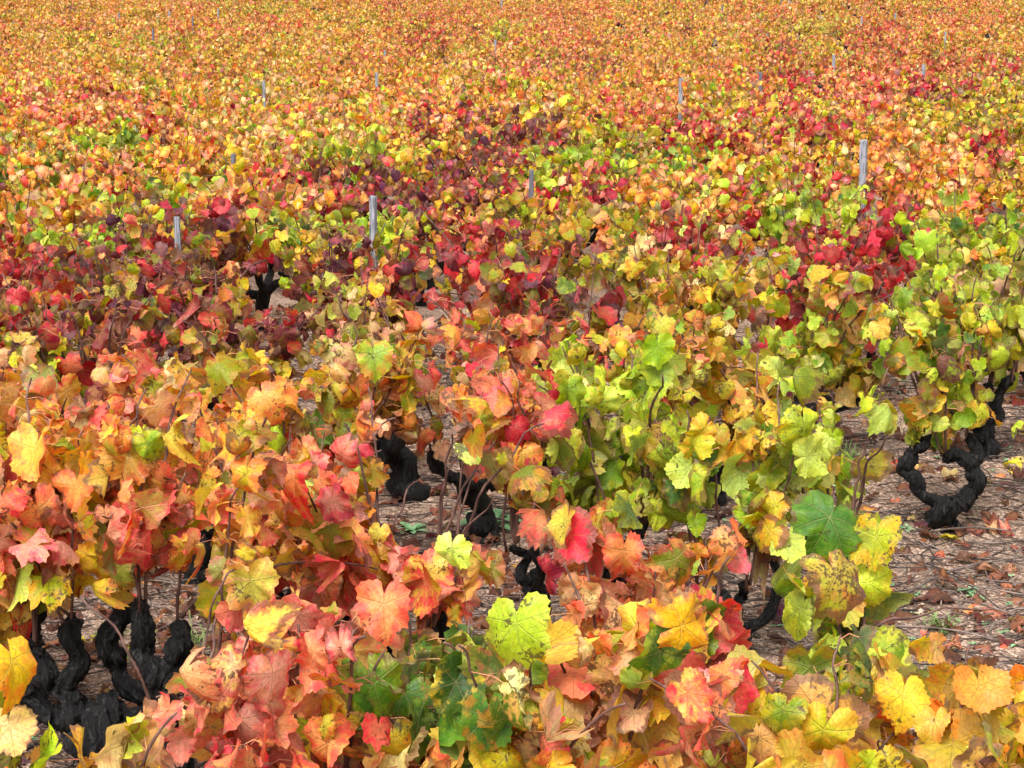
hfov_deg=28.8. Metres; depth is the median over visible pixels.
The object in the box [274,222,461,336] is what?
grapevine
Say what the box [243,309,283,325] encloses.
grass tuft
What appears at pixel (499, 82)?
grapevine
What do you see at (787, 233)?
grapevine
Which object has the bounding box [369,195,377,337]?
vineyard stake
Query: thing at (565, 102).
grapevine
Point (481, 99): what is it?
grapevine
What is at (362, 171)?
grapevine
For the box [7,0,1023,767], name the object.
ground
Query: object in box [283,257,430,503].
grapevine
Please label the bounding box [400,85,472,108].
grapevine
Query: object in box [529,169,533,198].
vineyard stake
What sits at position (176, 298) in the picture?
grapevine
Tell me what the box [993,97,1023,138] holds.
grapevine
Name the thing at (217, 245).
grapevine
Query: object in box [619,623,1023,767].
grapevine
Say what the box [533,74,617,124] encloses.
grapevine
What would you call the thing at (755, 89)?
grapevine
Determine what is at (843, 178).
grapevine
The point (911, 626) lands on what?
pruned cane
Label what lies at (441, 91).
grapevine
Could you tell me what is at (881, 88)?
grapevine
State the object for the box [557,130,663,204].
grapevine
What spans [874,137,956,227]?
grapevine
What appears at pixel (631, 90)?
grapevine
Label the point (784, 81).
grapevine
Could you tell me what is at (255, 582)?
grapevine
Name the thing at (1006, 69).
grapevine
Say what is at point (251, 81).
grapevine
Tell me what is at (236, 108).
grapevine
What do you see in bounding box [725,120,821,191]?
grapevine
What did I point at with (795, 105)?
grapevine
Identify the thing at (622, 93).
grapevine
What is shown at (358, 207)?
grapevine
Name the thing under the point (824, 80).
grapevine
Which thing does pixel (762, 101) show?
grapevine
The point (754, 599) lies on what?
pruned cane
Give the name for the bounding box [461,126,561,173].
grapevine
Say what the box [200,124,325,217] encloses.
grapevine
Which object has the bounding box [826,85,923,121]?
grapevine
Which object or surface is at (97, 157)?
grapevine
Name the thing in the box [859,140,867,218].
vineyard stake
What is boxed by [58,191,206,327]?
grapevine
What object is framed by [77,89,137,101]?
grapevine
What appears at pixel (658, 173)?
grapevine
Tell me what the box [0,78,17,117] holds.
grapevine
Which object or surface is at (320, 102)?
grapevine
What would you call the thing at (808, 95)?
grapevine
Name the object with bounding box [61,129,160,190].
grapevine
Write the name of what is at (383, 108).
grapevine
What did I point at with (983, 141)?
grapevine
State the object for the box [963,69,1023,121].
grapevine
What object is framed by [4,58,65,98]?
grapevine
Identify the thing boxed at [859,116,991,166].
grapevine
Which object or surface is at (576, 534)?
grapevine
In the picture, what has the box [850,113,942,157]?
grapevine
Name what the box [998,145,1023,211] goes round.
grapevine
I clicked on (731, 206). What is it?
grapevine
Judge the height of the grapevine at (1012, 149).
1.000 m
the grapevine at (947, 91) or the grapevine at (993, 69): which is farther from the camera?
the grapevine at (993, 69)
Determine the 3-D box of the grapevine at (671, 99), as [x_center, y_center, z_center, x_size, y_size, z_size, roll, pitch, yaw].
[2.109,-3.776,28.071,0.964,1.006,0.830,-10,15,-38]
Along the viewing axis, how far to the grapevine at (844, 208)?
13.72 m
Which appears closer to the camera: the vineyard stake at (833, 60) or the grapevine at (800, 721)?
the grapevine at (800, 721)
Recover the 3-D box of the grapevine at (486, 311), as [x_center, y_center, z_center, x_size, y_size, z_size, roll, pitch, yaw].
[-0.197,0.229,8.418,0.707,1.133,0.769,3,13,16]
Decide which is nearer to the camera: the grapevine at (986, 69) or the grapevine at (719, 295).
the grapevine at (719, 295)
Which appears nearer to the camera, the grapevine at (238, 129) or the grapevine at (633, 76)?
the grapevine at (238, 129)
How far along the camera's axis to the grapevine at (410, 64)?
31.04 m
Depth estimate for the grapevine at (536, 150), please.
17.35 m
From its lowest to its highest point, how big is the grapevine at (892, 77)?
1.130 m
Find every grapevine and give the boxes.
[0,61,21,94]
[0,62,55,104]
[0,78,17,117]
[0,85,56,116]
[0,100,38,148]
[0,106,62,143]
[0,107,36,115]
[0,118,70,166]
[0,136,14,179]
[0,148,74,211]
[0,176,60,268]
[0,177,119,234]
[0,223,106,329]
[0,231,126,372]
[0,273,182,418]
[0,312,16,359]
[0,329,40,437]
[0,351,378,766]
[0,373,94,714]
[0,636,183,767]
[1,150,146,273]
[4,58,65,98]
[5,149,111,212]
[7,84,73,134]
[7,192,144,310]
[10,122,75,165]
[17,100,71,132]
[22,138,139,194]
[23,106,95,132]
[24,83,78,99]
[28,138,131,216]
[32,98,100,125]
[32,115,111,165]
[34,85,109,124]
[37,66,81,86]
[45,60,126,99]
[55,214,206,361]
[58,91,120,121]
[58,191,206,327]
[60,71,125,97]
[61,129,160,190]
[66,91,127,105]
[67,93,144,143]
[69,116,167,213]
[70,110,153,148]
[70,254,261,421]
[76,93,153,108]
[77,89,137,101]
[80,555,299,767]
[86,66,160,102]
[90,182,284,288]
[90,346,292,584]
[91,71,146,89]
[92,241,203,327]
[95,99,191,156]
[104,134,202,206]
[104,184,244,248]
[126,95,193,124]
[132,72,214,109]
[135,118,249,187]
[135,266,346,410]
[136,71,197,85]
[137,88,203,130]
[139,105,189,156]
[141,67,221,103]
[141,72,196,97]
[144,167,289,217]
[145,77,226,122]
[148,146,353,329]
[152,114,243,175]
[159,106,261,157]
[164,340,395,599]
[169,72,217,88]
[172,78,245,116]
[175,579,471,767]
[179,97,268,132]
[187,89,245,107]
[197,113,356,175]
[198,96,289,152]
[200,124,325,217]
[210,77,258,96]
[210,160,323,277]
[217,67,286,84]
[217,78,283,108]
[220,96,296,115]
[220,386,552,657]
[222,310,462,493]
[223,96,289,119]
[234,68,297,108]
[237,96,313,130]
[239,73,288,100]
[240,112,354,164]
[245,76,326,116]
[246,199,416,294]
[248,59,312,93]
[252,99,325,131]
[255,167,379,300]
[259,80,339,112]
[269,100,356,135]
[272,117,392,231]
[274,216,441,340]
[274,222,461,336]
[278,90,337,106]
[279,63,353,112]
[280,93,361,127]
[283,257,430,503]
[293,150,395,233]
[298,111,365,145]
[304,91,365,123]
[311,62,374,99]
[311,97,411,151]
[317,74,373,101]
[318,532,759,767]
[320,157,403,220]
[324,210,431,262]
[329,97,386,127]
[339,68,378,95]
[343,96,396,124]
[343,174,485,306]
[347,95,466,152]
[350,132,451,202]
[356,97,438,149]
[357,78,423,116]
[360,86,415,102]
[367,95,436,119]
[376,125,473,202]
[377,105,507,179]
[380,69,483,103]
[381,70,422,91]
[382,157,488,289]
[385,55,454,86]
[390,83,438,97]
[392,297,549,544]
[396,77,480,111]
[398,105,502,174]
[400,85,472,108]
[401,87,507,172]
[402,208,563,320]
[416,137,567,195]
[421,149,521,208]
[425,154,536,257]
[425,234,626,465]
[429,84,488,100]
[430,75,494,88]
[434,182,618,300]
[435,59,506,98]
[436,88,532,125]
[437,210,581,258]
[450,102,523,156]
[454,104,558,156]
[460,64,510,94]
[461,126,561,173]
[463,343,582,614]
[467,87,518,108]
[472,94,513,108]
[478,183,592,269]
[479,84,541,99]
[483,58,571,100]
[483,88,542,108]
[486,114,563,145]
[487,158,616,222]
[490,111,570,157]
[493,82,597,140]
[501,70,555,103]
[507,127,640,232]
[514,75,570,91]
[514,86,605,133]
[518,492,765,767]
[519,74,572,89]
[519,145,610,198]
[531,308,702,583]
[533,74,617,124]
[539,304,728,459]
[542,72,629,106]
[551,159,637,264]
[557,101,661,154]
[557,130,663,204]
[563,108,661,163]
[567,66,629,90]
[572,115,660,158]
[572,186,726,288]
[574,172,775,307]
[576,75,634,103]
[578,97,667,138]
[591,80,626,92]
[592,93,687,138]
[594,230,751,320]
[596,99,668,121]
[599,109,668,175]
[600,88,680,174]
[600,246,771,441]
[602,337,833,649]
[614,79,687,149]
[618,198,787,320]
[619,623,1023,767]
[621,157,737,235]
[624,55,688,101]
[624,87,668,140]
[624,87,671,101]
[629,141,798,238]
[636,66,700,135]
[637,80,701,141]
[645,156,752,211]
[648,131,754,172]
[648,153,730,189]
[650,103,762,162]
[651,293,829,506]
[666,108,761,152]
[670,116,756,167]
[680,74,764,113]
[681,81,757,142]
[681,86,757,114]
[682,75,758,117]
[684,56,773,101]
[688,107,762,152]
[714,92,768,119]
[717,167,864,291]
[721,253,893,424]
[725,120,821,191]
[736,163,877,306]
[737,126,884,205]
[738,94,850,167]
[746,236,904,402]
[749,89,803,114]
[752,77,801,102]
[752,140,858,184]
[753,71,816,92]
[753,89,819,116]
[755,91,835,127]
[757,94,857,143]
[758,80,831,98]
[768,107,854,161]
[768,150,869,199]
[769,79,816,94]
[770,490,993,702]
[774,66,824,92]
[774,97,840,122]
[781,92,846,123]
[781,215,916,283]
[784,160,900,227]
[785,201,945,318]
[792,367,899,559]
[813,77,863,93]
[817,80,895,155]
[817,87,912,162]
[819,92,873,154]
[820,76,900,108]
[824,74,892,97]
[825,66,881,88]
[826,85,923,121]
[837,99,962,156]
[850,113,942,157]
[850,145,988,234]
[858,112,939,198]
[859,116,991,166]
[860,63,947,98]
[861,262,1010,533]
[863,137,1007,187]
[864,139,1012,212]
[867,167,1016,229]
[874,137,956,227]
[879,193,1010,286]
[885,74,946,93]
[889,181,1023,371]
[892,84,963,118]
[894,69,978,101]
[894,211,1023,459]
[896,87,940,119]
[904,88,980,110]
[918,94,1009,145]
[919,207,1023,260]
[920,94,994,127]
[925,116,1006,193]
[935,233,1023,380]
[952,71,1019,114]
[953,61,1015,111]
[955,107,999,131]
[955,125,1023,210]
[957,128,1021,213]
[961,114,1023,199]
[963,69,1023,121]
[967,65,1012,82]
[967,72,1020,114]
[970,156,1023,211]
[973,134,1018,202]
[974,113,1023,144]
[976,79,1023,139]
[984,56,1021,81]
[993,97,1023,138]
[997,66,1023,94]
[998,62,1023,84]
[998,97,1023,143]
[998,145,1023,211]
[999,114,1023,128]
[999,166,1023,212]
[1003,295,1023,437]
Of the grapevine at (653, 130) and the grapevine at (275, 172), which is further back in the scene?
the grapevine at (653, 130)
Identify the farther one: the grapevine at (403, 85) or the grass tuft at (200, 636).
the grapevine at (403, 85)
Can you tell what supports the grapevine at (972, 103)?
on the ground
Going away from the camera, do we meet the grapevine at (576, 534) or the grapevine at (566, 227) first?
the grapevine at (576, 534)
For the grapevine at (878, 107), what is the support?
on the ground
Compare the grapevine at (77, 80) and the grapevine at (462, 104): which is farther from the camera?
the grapevine at (77, 80)
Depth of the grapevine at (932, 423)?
8.59 m
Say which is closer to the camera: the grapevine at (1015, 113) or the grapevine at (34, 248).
the grapevine at (34, 248)
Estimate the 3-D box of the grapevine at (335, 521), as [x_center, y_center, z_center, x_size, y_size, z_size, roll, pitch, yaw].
[-0.413,0.624,6.355,1.041,1.240,0.796,-2,12,-11]
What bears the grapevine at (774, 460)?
on the ground
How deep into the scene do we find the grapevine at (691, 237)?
12.18 m
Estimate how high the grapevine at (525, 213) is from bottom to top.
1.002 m
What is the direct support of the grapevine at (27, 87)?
on the ground
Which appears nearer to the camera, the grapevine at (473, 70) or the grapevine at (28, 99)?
the grapevine at (28, 99)
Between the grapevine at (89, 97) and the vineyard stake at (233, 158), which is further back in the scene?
the grapevine at (89, 97)
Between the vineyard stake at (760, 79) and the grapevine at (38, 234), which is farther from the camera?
the vineyard stake at (760, 79)
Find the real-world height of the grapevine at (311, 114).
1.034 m
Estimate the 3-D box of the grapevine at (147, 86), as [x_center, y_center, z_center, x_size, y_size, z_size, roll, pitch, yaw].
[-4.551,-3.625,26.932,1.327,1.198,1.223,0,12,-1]
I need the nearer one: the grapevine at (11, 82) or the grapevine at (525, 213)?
the grapevine at (525, 213)
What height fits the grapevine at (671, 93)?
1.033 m
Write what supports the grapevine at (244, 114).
on the ground
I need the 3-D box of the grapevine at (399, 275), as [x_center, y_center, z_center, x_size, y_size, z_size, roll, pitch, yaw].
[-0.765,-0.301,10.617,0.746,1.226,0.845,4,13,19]
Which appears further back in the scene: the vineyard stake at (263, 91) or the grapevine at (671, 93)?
the grapevine at (671, 93)
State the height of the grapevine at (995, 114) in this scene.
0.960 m
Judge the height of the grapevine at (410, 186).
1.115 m
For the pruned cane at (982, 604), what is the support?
on the ground
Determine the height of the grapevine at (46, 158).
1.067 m
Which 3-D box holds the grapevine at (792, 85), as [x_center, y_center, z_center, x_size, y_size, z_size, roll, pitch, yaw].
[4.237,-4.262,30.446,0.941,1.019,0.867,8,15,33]
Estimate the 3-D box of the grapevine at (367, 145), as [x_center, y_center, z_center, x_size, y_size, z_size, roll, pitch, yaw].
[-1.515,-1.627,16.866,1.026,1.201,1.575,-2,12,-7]
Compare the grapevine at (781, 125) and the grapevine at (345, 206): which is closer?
the grapevine at (345, 206)
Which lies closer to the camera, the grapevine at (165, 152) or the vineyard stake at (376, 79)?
the grapevine at (165, 152)
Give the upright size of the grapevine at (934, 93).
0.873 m
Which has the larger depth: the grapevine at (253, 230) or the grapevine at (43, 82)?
the grapevine at (43, 82)
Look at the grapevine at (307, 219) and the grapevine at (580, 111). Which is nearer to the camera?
the grapevine at (307, 219)
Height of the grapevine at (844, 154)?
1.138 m
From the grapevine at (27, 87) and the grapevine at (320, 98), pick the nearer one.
the grapevine at (320, 98)
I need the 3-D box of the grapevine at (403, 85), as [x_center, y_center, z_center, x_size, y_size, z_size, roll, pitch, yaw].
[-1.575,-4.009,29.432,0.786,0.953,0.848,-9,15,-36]
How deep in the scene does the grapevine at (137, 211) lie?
14.27 m
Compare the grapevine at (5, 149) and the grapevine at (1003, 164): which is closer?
the grapevine at (1003, 164)
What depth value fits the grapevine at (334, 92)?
27.51 m
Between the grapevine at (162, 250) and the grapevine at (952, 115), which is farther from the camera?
the grapevine at (952, 115)
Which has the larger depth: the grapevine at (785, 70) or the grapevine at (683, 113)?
the grapevine at (785, 70)
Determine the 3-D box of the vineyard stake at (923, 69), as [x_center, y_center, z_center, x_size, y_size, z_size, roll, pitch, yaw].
[6.505,-4.491,31.607,0.066,1.141,0.069,4,13,16]
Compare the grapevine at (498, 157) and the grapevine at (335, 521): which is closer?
the grapevine at (335, 521)
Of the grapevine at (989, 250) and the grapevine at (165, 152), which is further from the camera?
the grapevine at (165, 152)
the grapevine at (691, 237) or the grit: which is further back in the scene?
the grapevine at (691, 237)
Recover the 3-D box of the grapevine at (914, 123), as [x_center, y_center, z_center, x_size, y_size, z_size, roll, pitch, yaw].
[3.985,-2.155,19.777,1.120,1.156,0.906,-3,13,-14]
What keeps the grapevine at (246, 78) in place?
on the ground
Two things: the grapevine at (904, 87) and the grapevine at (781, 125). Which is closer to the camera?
the grapevine at (781, 125)
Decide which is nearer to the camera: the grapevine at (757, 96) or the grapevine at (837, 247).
the grapevine at (837, 247)
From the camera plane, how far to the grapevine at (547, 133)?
21.10 m
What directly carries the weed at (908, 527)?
on the ground
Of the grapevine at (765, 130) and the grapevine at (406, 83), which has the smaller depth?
the grapevine at (765, 130)
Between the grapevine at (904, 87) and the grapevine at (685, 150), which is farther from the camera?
the grapevine at (904, 87)
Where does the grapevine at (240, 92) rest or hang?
on the ground
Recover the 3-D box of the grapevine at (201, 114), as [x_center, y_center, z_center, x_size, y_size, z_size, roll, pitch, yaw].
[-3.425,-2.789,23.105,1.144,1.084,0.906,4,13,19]
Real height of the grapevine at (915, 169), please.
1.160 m
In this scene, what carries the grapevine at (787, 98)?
on the ground
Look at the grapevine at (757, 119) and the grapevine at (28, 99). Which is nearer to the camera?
the grapevine at (757, 119)
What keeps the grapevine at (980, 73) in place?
on the ground
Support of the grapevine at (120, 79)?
on the ground
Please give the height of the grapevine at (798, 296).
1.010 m
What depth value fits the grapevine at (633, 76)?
30.47 m
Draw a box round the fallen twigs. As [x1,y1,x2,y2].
[8,300,1023,767]
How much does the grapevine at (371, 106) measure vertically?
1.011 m
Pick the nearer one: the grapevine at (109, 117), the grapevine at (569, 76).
the grapevine at (109, 117)
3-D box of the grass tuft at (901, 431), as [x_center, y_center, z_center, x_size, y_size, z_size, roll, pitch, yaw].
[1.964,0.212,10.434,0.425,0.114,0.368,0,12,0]
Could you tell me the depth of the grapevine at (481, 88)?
26.57 m
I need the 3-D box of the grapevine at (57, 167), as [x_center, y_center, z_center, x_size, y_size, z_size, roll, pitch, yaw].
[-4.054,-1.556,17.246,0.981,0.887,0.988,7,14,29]
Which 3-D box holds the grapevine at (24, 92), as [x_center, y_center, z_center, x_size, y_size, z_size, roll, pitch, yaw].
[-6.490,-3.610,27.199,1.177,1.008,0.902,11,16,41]
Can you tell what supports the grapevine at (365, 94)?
on the ground
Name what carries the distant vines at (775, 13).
on the ground
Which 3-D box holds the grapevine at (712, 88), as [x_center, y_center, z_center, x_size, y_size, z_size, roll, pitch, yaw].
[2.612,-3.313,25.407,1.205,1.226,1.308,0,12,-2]
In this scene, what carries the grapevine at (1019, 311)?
on the ground
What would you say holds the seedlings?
on the ground
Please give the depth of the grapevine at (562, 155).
16.42 m
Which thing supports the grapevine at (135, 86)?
on the ground
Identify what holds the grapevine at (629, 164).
on the ground
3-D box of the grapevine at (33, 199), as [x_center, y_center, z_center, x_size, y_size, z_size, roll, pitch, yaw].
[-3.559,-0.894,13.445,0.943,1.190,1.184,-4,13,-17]
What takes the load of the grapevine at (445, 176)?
on the ground
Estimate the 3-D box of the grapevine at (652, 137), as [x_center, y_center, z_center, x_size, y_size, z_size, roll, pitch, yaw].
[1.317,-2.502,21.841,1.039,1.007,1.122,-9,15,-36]
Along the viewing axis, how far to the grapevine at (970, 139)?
16.90 m
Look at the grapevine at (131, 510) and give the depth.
5.86 m
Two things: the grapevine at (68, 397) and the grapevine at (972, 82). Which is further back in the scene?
the grapevine at (972, 82)
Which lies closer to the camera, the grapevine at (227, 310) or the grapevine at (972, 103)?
the grapevine at (227, 310)
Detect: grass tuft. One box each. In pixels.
[188,610,226,651]
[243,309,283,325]
[838,438,872,458]
[848,415,907,435]
[913,608,963,635]
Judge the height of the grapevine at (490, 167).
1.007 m
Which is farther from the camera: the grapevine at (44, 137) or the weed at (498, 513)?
the grapevine at (44, 137)
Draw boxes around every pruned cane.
[744,597,784,604]
[881,625,991,639]
[904,555,1023,592]
[915,527,1015,535]
[952,598,1015,616]
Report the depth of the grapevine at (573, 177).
14.66 m
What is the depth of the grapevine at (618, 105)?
22.75 m
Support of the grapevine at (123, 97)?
on the ground
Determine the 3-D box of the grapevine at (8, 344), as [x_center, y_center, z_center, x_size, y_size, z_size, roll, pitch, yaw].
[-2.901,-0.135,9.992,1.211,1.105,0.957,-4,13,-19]
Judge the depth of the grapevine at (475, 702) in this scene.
4.27 m
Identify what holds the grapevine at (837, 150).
on the ground
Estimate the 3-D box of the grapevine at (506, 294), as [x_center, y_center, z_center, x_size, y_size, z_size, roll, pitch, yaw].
[0.088,-0.088,9.723,1.141,1.271,0.660,-9,15,-36]
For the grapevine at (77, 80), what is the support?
on the ground
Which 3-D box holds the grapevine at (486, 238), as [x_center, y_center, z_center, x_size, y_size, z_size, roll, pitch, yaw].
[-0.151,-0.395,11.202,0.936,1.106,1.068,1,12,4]
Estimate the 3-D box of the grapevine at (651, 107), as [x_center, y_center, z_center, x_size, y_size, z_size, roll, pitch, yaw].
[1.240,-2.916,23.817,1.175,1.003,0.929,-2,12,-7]
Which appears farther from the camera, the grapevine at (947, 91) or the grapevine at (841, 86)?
the grapevine at (841, 86)
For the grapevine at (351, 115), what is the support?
on the ground
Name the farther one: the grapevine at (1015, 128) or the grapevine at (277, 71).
the grapevine at (277, 71)
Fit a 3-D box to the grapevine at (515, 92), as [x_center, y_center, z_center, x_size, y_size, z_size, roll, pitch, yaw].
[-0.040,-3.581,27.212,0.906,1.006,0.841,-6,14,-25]
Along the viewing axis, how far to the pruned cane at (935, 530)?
8.60 m
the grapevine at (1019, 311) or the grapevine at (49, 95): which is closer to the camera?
the grapevine at (1019, 311)
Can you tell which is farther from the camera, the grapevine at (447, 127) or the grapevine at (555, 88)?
the grapevine at (555, 88)
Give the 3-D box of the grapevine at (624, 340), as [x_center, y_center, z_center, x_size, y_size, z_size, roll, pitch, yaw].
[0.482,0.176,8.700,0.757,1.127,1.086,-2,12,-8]
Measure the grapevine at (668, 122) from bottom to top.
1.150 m
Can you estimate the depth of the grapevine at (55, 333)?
9.04 m
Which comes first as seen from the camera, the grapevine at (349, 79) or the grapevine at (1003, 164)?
the grapevine at (1003, 164)
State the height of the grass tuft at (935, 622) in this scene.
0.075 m
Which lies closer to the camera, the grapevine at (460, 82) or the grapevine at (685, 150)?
the grapevine at (685, 150)
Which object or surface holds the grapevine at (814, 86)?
on the ground
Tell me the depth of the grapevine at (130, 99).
23.08 m
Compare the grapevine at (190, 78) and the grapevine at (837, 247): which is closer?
the grapevine at (837, 247)
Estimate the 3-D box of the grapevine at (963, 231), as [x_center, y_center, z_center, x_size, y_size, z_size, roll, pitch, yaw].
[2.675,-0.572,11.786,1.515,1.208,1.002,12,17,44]
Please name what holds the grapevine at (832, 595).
on the ground
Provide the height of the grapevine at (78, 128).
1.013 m
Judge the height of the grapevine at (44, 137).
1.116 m
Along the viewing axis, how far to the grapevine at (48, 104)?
25.33 m
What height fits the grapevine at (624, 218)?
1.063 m
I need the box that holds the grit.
[24,393,1023,765]
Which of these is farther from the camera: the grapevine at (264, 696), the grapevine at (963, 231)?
the grapevine at (963, 231)
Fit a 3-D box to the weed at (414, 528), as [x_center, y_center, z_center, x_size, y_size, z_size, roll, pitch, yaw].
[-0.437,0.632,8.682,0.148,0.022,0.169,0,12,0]
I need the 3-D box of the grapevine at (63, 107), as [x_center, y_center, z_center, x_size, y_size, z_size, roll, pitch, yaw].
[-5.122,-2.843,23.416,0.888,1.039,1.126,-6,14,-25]
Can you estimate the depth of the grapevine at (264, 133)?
17.74 m
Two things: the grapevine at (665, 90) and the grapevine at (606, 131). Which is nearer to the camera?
the grapevine at (606, 131)
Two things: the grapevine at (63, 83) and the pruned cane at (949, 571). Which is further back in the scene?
the grapevine at (63, 83)
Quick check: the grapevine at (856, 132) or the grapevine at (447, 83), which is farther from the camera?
the grapevine at (447, 83)
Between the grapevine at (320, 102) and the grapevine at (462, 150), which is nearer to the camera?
the grapevine at (462, 150)
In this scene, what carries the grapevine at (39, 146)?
on the ground
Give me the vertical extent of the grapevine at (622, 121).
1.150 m
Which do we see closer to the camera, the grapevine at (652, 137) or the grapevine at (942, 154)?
the grapevine at (942, 154)
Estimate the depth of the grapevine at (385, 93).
28.26 m
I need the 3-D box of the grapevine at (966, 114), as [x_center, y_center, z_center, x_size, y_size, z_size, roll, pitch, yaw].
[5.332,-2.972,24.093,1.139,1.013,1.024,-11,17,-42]
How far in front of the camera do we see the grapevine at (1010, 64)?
31.53 m
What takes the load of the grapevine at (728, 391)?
on the ground
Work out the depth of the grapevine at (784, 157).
16.12 m
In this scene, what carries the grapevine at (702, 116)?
on the ground
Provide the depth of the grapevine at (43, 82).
29.22 m
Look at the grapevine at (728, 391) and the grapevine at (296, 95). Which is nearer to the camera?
the grapevine at (728, 391)
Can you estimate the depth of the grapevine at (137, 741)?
4.14 m
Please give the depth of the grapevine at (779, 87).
27.74 m
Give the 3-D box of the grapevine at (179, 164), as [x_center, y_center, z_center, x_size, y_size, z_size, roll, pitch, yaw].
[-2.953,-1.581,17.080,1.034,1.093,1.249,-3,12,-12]
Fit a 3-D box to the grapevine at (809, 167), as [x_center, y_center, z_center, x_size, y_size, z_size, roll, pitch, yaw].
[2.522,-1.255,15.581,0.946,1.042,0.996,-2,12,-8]
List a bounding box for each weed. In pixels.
[397,522,427,533]
[460,509,521,529]
[900,523,914,531]
[957,588,975,593]
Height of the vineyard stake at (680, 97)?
1.154 m
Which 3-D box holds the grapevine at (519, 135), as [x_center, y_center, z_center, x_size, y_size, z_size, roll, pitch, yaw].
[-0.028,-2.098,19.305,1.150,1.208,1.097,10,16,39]
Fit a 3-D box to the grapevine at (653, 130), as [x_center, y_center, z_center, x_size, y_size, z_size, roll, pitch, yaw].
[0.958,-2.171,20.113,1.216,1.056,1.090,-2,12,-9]
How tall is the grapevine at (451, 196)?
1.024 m
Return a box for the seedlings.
[31,373,1023,739]
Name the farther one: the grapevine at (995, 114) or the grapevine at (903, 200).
the grapevine at (995, 114)
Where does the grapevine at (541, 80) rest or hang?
on the ground
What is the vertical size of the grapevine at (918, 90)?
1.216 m
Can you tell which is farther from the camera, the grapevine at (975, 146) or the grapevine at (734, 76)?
the grapevine at (734, 76)
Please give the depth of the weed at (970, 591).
7.82 m
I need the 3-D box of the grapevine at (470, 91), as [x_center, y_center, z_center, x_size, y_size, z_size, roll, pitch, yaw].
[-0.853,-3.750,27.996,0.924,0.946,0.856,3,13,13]
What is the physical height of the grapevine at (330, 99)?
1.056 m
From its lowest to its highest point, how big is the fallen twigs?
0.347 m
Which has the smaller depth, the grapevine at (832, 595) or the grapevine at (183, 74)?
the grapevine at (832, 595)
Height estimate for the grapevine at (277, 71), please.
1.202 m
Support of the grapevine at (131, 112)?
on the ground
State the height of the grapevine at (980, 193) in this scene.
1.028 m
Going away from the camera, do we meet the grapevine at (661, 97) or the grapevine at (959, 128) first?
the grapevine at (959, 128)
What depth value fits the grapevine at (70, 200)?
14.47 m
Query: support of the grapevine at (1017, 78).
on the ground
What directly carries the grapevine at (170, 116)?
on the ground
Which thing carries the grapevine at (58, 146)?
on the ground
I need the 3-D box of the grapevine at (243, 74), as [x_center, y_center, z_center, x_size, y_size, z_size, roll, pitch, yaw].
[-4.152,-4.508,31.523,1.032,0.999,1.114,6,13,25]
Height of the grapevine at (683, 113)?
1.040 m
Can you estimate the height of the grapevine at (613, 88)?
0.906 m
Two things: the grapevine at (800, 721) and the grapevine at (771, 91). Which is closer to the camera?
the grapevine at (800, 721)
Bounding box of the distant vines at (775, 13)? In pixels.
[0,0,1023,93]
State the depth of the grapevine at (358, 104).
25.76 m
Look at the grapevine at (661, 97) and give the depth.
25.14 m
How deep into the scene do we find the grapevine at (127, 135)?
19.29 m
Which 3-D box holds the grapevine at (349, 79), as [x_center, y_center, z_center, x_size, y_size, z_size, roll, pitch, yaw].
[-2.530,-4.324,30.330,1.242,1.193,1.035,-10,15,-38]
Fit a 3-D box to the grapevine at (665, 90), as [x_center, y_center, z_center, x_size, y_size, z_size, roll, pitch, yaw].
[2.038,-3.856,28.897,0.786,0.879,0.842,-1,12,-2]
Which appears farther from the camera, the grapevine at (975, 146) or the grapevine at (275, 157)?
the grapevine at (975, 146)
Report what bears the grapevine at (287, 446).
on the ground
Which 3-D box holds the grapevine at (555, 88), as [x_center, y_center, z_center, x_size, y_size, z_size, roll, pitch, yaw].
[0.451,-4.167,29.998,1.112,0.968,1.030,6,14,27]
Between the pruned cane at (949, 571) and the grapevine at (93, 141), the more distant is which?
the grapevine at (93, 141)
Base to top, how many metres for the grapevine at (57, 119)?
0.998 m
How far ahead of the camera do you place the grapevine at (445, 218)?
13.01 m
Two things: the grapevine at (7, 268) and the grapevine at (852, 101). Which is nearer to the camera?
the grapevine at (7, 268)
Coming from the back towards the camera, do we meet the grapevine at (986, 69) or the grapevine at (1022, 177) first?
the grapevine at (986, 69)
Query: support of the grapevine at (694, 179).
on the ground
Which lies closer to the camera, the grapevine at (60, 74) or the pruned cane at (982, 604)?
the pruned cane at (982, 604)
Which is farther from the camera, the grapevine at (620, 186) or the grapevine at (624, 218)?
the grapevine at (620, 186)
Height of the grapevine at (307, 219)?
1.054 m
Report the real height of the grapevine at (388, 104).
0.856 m
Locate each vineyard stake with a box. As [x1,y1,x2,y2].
[174,216,181,260]
[231,153,235,205]
[262,81,265,106]
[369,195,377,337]
[375,72,377,87]
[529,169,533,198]
[678,78,682,126]
[758,72,761,137]
[832,55,834,71]
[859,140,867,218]
[921,65,925,88]
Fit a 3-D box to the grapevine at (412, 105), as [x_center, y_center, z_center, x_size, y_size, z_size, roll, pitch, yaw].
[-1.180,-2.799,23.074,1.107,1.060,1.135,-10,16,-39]
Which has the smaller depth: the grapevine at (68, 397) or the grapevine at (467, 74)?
the grapevine at (68, 397)
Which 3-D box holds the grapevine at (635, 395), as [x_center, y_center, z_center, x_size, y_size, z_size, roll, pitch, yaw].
[0.355,0.413,7.143,0.709,1.244,0.896,0,12,0]
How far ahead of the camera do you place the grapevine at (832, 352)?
9.54 m
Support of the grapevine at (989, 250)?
on the ground
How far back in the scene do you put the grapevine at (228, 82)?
30.68 m
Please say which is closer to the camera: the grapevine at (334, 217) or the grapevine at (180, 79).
the grapevine at (334, 217)
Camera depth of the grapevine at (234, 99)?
25.09 m

